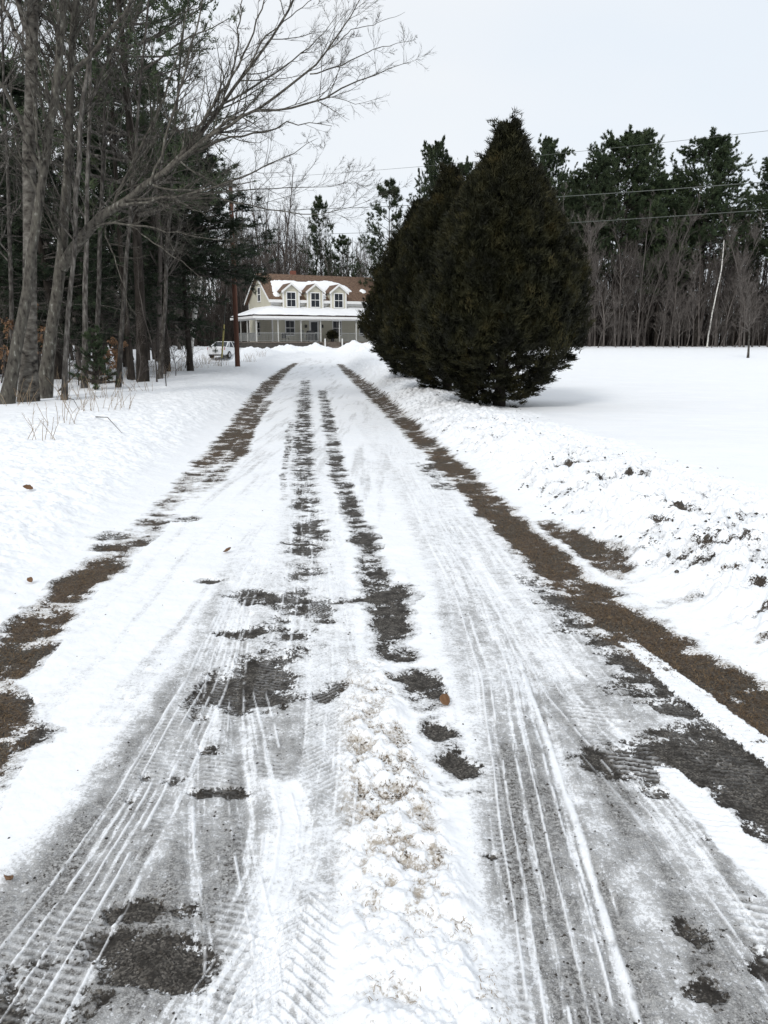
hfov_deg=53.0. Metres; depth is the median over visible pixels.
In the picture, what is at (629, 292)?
bare sapling
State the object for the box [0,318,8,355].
beech sapling
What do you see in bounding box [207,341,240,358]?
parked car
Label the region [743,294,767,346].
bare sapling
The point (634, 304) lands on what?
bare tree
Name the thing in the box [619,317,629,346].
bare sapling
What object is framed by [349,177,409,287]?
pine tree
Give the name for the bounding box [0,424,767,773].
dead grass
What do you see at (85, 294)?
bare tree
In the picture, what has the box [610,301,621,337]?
undergrowth shrub
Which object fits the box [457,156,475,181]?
pine tree
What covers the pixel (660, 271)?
bare sapling
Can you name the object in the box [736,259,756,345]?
bare tree
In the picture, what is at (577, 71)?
sky
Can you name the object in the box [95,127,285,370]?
hemlock tree
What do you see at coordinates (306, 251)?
pale hardwood
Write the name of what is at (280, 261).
bare tree
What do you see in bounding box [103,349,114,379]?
beech sapling
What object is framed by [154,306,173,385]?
undergrowth shrub
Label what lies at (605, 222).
bare sapling
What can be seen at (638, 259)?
pine tree
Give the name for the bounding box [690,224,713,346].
bare tree
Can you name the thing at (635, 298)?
bare sapling
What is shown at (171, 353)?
undergrowth shrub
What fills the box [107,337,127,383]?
beech sapling
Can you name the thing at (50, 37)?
bare tree
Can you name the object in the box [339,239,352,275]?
bare tree
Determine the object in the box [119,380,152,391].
dry weed
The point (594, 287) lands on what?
bare tree
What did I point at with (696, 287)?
bare tree
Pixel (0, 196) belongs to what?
bare tree
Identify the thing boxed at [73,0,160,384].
bare tree
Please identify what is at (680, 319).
undergrowth shrub
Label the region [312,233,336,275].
bare tree
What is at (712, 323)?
undergrowth shrub
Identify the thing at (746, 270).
bare sapling
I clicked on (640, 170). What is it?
pine tree
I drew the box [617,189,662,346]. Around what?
bare sapling
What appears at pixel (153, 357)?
distant wood
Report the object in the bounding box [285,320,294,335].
window
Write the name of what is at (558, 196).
power line
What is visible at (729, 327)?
bare sapling
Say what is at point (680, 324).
undergrowth shrub
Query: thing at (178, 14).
pine tree
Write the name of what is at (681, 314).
undergrowth shrub
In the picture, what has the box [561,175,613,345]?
pine tree
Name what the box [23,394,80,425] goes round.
dry weed
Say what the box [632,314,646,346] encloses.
bare sapling
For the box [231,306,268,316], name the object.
porch snow
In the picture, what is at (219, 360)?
dry weed
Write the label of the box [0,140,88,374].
hemlock tree
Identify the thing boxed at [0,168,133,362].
hemlock tree
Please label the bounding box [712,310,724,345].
undergrowth shrub
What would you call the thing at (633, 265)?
bare tree
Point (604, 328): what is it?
bare sapling
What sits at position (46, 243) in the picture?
bare tree
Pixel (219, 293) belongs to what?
bare tree
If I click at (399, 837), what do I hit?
dead straw
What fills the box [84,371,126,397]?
dry weed
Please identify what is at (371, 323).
cedar tree
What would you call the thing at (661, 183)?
pine tree
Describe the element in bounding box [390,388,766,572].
soil crumbs
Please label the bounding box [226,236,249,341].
bare tree
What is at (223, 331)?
guy wire
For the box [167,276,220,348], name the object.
undergrowth shrub
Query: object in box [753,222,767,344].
bare tree
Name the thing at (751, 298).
bare tree
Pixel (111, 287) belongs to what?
bare tree
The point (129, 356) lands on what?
pine tree
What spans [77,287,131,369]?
undergrowth shrub
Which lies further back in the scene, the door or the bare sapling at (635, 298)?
the door
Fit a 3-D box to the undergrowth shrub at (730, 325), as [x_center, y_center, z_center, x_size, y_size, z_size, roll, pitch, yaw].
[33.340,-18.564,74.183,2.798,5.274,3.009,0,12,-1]
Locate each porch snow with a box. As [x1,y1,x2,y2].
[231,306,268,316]
[255,305,366,315]
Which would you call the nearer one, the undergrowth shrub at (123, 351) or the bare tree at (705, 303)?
the undergrowth shrub at (123, 351)
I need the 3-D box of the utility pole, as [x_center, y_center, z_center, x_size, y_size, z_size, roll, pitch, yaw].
[-7.846,-12.318,40.292,0.269,9.480,0.368,8,15,32]
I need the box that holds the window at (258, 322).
[257,321,260,335]
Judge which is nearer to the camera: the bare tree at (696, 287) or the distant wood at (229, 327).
the bare tree at (696, 287)
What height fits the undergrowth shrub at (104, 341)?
2.781 m
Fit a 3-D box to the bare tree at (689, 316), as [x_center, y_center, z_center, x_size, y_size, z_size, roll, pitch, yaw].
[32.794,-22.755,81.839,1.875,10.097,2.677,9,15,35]
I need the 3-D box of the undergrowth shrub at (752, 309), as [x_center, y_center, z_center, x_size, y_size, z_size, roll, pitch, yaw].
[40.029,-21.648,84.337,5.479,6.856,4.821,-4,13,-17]
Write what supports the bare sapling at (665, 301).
on the snow field
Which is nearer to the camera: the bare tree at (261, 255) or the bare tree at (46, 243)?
the bare tree at (46, 243)
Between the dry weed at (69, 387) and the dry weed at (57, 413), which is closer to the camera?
the dry weed at (57, 413)
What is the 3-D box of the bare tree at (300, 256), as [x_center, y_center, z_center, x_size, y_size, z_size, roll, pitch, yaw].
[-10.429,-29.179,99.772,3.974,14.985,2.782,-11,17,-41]
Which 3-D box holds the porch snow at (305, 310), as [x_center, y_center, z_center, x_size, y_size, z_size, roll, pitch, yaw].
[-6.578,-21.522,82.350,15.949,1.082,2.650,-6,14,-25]
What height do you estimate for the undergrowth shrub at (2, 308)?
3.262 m
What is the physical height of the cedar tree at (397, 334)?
6.311 m
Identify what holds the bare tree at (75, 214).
on the snow field
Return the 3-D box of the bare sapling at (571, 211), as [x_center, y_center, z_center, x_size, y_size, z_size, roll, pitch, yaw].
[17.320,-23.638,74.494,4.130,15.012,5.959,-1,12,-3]
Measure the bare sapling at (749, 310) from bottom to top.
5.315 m
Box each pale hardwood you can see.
[288,218,297,269]
[292,229,310,273]
[295,233,312,274]
[306,216,330,275]
[324,234,343,273]
[352,245,370,276]
[356,246,369,275]
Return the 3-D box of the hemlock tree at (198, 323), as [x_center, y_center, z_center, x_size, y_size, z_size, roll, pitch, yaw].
[-10.333,-13.060,34.934,6.397,13.235,6.470,0,12,2]
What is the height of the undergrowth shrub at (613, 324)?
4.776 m
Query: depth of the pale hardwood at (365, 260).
130.32 m
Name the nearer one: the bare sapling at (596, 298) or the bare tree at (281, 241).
the bare sapling at (596, 298)
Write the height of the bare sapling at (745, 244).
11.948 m
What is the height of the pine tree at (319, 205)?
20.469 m
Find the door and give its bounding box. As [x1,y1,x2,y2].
[311,322,316,340]
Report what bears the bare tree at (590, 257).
on the snow field
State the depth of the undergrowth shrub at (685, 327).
81.16 m
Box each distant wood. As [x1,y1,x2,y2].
[7,140,184,359]
[71,237,375,343]
[167,276,248,346]
[583,205,767,345]
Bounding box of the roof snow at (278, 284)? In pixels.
[270,280,365,298]
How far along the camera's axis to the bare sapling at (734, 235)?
71.02 m
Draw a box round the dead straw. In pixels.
[331,658,510,1021]
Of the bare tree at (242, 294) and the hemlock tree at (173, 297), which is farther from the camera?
the bare tree at (242, 294)
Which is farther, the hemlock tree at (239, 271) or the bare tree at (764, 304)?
the bare tree at (764, 304)
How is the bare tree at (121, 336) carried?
on the snow field
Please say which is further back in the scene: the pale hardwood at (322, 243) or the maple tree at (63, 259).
the pale hardwood at (322, 243)
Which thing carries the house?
on the snow field
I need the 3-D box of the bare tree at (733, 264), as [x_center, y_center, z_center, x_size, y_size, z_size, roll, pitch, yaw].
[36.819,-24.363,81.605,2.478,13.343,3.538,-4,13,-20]
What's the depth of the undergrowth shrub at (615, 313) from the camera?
74.53 m
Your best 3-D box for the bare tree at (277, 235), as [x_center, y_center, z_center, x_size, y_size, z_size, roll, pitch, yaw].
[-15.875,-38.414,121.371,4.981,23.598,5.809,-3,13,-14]
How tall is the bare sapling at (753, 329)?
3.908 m
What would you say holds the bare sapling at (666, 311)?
on the snow field
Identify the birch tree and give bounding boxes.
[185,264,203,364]
[706,241,733,347]
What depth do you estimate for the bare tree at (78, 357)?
40.54 m
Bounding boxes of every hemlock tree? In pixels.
[0,59,135,378]
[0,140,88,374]
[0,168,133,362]
[0,181,50,346]
[6,133,181,375]
[41,62,202,366]
[88,62,229,371]
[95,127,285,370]
[107,133,210,361]
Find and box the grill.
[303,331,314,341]
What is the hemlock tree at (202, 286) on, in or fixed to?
on the snow field
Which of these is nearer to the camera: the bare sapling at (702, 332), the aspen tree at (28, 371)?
the aspen tree at (28, 371)
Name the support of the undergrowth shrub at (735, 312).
on the snow field
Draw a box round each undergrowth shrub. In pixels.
[0,291,9,382]
[4,274,94,378]
[59,301,102,385]
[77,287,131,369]
[80,313,113,375]
[105,245,190,381]
[114,314,133,378]
[127,306,156,382]
[135,301,152,352]
[153,303,193,375]
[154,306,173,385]
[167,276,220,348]
[172,309,211,366]
[207,293,246,332]
[591,285,641,344]
[597,277,651,345]
[599,297,625,345]
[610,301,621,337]
[636,293,654,346]
[639,306,678,345]
[643,311,651,337]
[663,300,702,334]
[664,295,695,346]
[668,283,709,338]
[682,301,688,345]
[689,288,737,343]
[702,299,739,346]
[706,302,716,346]
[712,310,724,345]
[714,291,741,346]
[722,284,766,345]
[725,290,741,346]
[756,306,766,340]
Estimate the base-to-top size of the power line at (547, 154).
2.537 m
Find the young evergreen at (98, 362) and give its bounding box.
[68,324,119,389]
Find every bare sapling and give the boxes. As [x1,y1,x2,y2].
[562,182,578,232]
[573,192,609,346]
[577,209,617,346]
[586,252,600,321]
[586,294,599,346]
[589,242,611,345]
[597,293,626,347]
[600,220,628,345]
[602,193,646,345]
[607,288,624,346]
[609,318,621,344]
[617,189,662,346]
[617,235,648,345]
[619,293,635,347]
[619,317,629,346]
[621,260,640,342]
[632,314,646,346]
[638,208,684,346]
[642,185,708,346]
[648,290,672,346]
[659,250,677,346]
[659,321,668,347]
[660,284,692,347]
[661,238,687,345]
[662,236,695,346]
[663,316,677,341]
[680,298,697,346]
[681,242,704,346]
[681,250,704,345]
[690,218,733,346]
[696,209,742,346]
[699,321,706,346]
[706,238,737,346]
[708,300,722,347]
[717,206,767,346]
[717,208,758,346]
[718,220,759,345]
[720,213,765,346]
[720,313,738,345]
[722,315,731,346]
[728,295,767,346]
[732,269,763,357]
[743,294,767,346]
[745,259,765,346]
[751,306,763,346]
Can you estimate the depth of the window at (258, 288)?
84.67 m
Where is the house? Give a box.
[230,271,374,348]
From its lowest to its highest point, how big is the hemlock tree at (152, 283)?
9.554 m
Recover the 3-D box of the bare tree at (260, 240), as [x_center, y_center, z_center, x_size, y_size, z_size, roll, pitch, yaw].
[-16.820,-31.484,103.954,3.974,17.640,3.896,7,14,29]
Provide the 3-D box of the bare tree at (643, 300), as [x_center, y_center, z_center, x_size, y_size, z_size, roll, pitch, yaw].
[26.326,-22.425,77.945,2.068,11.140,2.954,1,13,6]
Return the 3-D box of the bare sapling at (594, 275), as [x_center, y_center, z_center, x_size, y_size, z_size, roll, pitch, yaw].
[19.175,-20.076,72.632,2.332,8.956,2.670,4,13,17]
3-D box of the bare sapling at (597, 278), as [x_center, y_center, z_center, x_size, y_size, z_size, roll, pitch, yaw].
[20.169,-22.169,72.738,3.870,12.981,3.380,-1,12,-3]
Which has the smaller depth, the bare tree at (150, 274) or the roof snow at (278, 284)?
the bare tree at (150, 274)
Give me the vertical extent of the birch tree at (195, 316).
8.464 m
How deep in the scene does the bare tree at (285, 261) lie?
99.59 m
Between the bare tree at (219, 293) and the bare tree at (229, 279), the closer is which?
the bare tree at (219, 293)
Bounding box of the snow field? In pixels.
[0,340,767,674]
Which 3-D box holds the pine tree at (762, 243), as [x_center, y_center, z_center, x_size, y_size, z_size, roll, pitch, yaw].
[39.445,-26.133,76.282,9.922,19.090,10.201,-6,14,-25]
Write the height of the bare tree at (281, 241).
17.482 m
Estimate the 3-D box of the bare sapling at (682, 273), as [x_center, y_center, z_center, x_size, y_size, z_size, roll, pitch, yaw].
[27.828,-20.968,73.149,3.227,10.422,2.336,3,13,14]
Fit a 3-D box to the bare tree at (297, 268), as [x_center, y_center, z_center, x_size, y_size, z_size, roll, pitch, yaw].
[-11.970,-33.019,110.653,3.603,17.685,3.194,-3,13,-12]
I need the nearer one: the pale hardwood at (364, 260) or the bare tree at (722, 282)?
the bare tree at (722, 282)
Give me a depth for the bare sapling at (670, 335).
73.10 m
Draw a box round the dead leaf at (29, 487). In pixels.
[23,484,32,489]
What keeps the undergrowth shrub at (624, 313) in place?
on the snow field
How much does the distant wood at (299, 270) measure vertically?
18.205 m
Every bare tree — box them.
[0,0,40,225]
[0,0,49,344]
[0,0,145,403]
[0,1,42,373]
[0,1,54,241]
[0,22,40,360]
[1,0,54,372]
[1,0,141,399]
[15,0,116,324]
[36,86,61,361]
[46,126,80,366]
[50,0,121,388]
[55,1,133,287]
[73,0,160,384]
[105,106,140,353]
[113,0,206,387]
[118,3,204,378]
[123,105,157,362]
[125,3,196,373]
[174,281,181,349]
[208,216,230,336]
[208,244,228,340]
[220,219,231,319]
[221,158,254,294]
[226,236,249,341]
[232,174,256,330]
[236,166,279,272]
[239,229,262,294]
[240,208,259,289]
[250,179,278,273]
[251,209,266,267]
[255,174,287,273]
[260,186,287,273]
[264,232,280,273]
[266,151,309,273]
[269,194,284,272]
[270,207,290,273]
[276,242,286,273]
[277,189,305,274]
[285,199,303,273]
[288,218,309,274]
[292,229,311,274]
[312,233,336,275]
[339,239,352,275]
[350,226,368,276]
[352,241,366,276]
[576,201,605,346]
[586,218,603,345]
[594,282,606,345]
[600,258,613,345]
[602,196,627,345]
[607,257,628,345]
[618,238,635,345]
[620,215,646,346]
[628,228,643,345]
[632,256,650,345]
[637,241,653,343]
[639,243,654,345]
[642,284,656,345]
[656,273,666,342]
[664,220,685,345]
[664,277,673,345]
[683,277,695,345]
[689,241,704,326]
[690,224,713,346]
[700,199,726,336]
[705,269,714,342]
[706,264,725,343]
[718,208,749,340]
[720,256,734,345]
[724,226,742,345]
[732,241,750,346]
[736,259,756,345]
[745,257,762,343]
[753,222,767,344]
[757,257,767,345]
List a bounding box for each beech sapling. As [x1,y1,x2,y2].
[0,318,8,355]
[0,320,13,375]
[11,303,45,363]
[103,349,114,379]
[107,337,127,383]
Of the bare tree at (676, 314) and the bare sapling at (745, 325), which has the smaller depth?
the bare sapling at (745, 325)
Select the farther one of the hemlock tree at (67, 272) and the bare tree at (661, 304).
the bare tree at (661, 304)
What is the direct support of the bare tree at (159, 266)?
on the snow field
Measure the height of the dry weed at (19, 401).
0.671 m
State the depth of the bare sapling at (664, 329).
71.21 m
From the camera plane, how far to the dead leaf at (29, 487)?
7.86 m
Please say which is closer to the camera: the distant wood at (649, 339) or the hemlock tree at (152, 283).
the hemlock tree at (152, 283)
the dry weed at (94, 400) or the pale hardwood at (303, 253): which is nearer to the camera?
the dry weed at (94, 400)
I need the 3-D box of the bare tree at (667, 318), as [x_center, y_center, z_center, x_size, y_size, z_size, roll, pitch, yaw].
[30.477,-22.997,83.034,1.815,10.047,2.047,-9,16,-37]
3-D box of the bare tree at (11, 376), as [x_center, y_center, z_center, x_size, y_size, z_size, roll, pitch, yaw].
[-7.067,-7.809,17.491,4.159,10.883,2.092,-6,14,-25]
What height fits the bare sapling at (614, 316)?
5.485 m
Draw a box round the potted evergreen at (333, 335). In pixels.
[326,329,338,341]
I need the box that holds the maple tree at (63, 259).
[0,0,431,398]
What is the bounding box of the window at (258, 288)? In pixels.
[257,287,260,301]
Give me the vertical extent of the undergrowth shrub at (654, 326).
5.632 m
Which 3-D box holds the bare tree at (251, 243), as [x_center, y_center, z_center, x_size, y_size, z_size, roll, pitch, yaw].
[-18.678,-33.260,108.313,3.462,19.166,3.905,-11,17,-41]
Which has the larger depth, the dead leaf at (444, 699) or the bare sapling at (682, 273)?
the bare sapling at (682, 273)
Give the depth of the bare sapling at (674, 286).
74.56 m
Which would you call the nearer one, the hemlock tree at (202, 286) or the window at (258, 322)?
the hemlock tree at (202, 286)
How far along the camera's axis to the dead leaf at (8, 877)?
2.32 m
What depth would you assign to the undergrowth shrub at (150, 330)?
34.05 m
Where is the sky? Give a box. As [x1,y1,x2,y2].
[0,0,767,337]
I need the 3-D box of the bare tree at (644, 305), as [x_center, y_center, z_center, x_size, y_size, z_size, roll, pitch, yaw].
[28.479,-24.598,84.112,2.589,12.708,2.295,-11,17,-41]
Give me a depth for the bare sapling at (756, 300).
72.63 m
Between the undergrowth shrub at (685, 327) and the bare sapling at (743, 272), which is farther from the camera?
the undergrowth shrub at (685, 327)
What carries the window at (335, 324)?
in the house
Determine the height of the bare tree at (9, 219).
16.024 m
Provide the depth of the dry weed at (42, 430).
11.75 m
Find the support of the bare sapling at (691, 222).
on the snow field
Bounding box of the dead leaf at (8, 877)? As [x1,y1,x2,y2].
[4,875,13,880]
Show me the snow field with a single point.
(696, 418)
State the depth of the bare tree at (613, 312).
82.12 m
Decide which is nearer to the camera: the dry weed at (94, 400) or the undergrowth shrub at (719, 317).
the dry weed at (94, 400)
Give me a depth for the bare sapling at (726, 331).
73.79 m
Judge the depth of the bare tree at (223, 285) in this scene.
99.30 m
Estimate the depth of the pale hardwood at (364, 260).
116.87 m
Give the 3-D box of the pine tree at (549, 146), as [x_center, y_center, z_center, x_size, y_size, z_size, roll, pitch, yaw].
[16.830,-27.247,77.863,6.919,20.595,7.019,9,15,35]
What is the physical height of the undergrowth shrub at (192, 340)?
3.261 m
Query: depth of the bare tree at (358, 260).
106.19 m
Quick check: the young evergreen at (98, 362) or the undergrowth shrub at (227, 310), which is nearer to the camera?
the young evergreen at (98, 362)
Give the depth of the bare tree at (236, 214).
103.04 m
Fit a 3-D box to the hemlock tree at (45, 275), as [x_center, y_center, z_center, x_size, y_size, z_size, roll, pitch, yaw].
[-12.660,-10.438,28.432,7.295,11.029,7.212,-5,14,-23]
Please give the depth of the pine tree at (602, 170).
73.74 m
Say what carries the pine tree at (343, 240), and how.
on the snow field
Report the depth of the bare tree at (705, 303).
76.64 m
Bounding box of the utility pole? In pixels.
[228,179,239,366]
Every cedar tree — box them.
[356,196,430,378]
[375,161,497,390]
[405,106,596,407]
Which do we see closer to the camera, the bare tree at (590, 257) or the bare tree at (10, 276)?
the bare tree at (10, 276)
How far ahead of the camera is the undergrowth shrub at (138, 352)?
26.70 m
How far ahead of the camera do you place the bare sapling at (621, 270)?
73.82 m
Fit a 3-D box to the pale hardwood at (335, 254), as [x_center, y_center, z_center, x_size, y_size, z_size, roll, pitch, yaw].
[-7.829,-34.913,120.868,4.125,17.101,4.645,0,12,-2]
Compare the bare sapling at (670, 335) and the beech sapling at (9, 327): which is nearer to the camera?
the beech sapling at (9, 327)
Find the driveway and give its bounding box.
[0,356,767,1023]
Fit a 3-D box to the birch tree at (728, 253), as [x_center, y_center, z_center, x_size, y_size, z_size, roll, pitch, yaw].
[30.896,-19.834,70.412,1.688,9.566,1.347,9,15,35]
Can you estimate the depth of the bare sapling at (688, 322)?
72.59 m
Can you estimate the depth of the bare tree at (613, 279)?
76.21 m
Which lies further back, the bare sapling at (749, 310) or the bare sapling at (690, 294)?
the bare sapling at (690, 294)
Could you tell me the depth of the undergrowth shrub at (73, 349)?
25.05 m
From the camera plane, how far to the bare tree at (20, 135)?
30.63 m
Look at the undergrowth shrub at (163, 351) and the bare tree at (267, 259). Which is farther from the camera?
the bare tree at (267, 259)
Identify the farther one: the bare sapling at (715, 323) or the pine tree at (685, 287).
the pine tree at (685, 287)
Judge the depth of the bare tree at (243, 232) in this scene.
107.45 m
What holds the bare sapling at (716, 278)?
on the snow field
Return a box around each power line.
[241,209,767,235]
[251,131,762,178]
[252,181,767,210]
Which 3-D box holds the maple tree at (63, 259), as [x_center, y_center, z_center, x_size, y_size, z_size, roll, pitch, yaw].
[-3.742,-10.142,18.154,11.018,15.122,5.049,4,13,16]
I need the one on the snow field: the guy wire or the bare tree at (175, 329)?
the bare tree at (175, 329)
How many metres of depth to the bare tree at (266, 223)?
115.32 m
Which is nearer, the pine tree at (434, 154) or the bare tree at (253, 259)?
the pine tree at (434, 154)
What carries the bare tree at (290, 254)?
on the snow field
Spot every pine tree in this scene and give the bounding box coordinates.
[0,0,264,381]
[40,0,196,379]
[298,194,341,275]
[324,234,359,276]
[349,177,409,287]
[406,135,457,201]
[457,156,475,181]
[533,133,581,235]
[559,153,632,345]
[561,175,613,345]
[566,123,679,345]
[614,192,668,319]
[629,169,696,345]
[645,193,716,345]
[657,127,761,346]
[717,208,767,345]
[737,157,767,260]
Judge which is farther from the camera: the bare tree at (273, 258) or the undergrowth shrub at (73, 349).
the bare tree at (273, 258)
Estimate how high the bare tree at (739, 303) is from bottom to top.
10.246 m
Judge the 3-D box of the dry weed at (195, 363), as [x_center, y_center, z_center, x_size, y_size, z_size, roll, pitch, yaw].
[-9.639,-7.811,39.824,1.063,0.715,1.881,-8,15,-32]
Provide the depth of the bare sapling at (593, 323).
73.03 m
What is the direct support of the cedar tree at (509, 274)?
on the snow field
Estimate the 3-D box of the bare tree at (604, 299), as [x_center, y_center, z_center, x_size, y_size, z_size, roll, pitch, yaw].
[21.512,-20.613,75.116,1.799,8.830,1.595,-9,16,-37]
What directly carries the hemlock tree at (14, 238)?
on the snow field
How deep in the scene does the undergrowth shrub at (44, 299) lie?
27.07 m
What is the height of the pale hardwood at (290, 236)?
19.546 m
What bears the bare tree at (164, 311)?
on the snow field
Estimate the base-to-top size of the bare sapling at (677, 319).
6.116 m
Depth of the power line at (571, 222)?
26.33 m
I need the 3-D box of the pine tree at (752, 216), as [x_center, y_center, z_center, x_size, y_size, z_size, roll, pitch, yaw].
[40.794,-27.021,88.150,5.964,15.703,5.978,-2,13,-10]
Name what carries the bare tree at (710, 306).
on the snow field
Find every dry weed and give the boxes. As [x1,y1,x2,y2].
[0,377,37,405]
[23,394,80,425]
[28,417,59,440]
[45,368,86,399]
[55,387,119,411]
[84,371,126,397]
[103,389,134,409]
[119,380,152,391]
[193,358,209,367]
[210,353,228,365]
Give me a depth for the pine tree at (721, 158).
74.00 m
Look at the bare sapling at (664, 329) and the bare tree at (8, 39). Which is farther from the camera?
the bare sapling at (664, 329)
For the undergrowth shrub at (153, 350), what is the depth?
26.90 m
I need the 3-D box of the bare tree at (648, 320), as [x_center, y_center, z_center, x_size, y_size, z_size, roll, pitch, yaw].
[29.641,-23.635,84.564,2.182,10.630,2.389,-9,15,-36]
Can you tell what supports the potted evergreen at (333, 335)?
on the house
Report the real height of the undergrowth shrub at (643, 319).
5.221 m
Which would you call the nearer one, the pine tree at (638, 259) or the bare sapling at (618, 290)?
the bare sapling at (618, 290)
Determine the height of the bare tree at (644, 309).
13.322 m
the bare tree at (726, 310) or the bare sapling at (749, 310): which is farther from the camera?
the bare tree at (726, 310)
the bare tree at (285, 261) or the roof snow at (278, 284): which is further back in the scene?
the bare tree at (285, 261)
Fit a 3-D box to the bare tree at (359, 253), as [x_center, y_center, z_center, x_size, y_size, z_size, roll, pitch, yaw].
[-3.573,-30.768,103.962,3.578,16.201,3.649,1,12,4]
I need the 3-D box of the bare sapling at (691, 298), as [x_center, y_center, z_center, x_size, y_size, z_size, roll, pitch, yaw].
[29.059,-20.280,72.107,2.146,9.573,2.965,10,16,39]
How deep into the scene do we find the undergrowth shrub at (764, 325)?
80.56 m
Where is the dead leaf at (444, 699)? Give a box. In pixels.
[440,694,449,705]
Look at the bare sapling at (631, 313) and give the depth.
71.37 m
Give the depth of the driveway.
2.99 m
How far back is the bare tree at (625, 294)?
75.28 m
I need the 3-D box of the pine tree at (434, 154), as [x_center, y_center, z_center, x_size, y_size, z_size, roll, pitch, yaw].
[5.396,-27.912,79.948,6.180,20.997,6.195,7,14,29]
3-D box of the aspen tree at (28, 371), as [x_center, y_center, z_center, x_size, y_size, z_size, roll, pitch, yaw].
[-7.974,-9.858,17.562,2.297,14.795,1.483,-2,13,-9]
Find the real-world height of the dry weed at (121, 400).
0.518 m
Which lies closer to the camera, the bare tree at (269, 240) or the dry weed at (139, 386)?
the dry weed at (139, 386)
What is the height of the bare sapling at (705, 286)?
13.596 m
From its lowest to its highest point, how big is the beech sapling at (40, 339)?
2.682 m
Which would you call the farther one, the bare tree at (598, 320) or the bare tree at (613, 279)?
the bare tree at (598, 320)
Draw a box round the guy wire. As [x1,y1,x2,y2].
[221,244,229,365]
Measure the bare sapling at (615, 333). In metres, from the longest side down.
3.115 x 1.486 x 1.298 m
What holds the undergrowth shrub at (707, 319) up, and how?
on the snow field
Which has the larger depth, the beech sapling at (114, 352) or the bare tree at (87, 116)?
the bare tree at (87, 116)
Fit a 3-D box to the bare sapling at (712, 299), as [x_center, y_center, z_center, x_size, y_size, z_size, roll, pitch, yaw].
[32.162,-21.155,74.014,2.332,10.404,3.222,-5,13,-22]
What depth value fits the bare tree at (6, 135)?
19.50 m
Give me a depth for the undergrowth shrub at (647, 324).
75.04 m
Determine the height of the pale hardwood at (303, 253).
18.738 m
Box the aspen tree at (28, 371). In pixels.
[1,0,48,401]
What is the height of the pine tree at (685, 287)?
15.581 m
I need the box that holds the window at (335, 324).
[332,321,341,335]
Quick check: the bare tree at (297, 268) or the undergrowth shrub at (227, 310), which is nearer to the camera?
the undergrowth shrub at (227, 310)
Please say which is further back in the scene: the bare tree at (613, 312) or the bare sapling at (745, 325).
the bare tree at (613, 312)

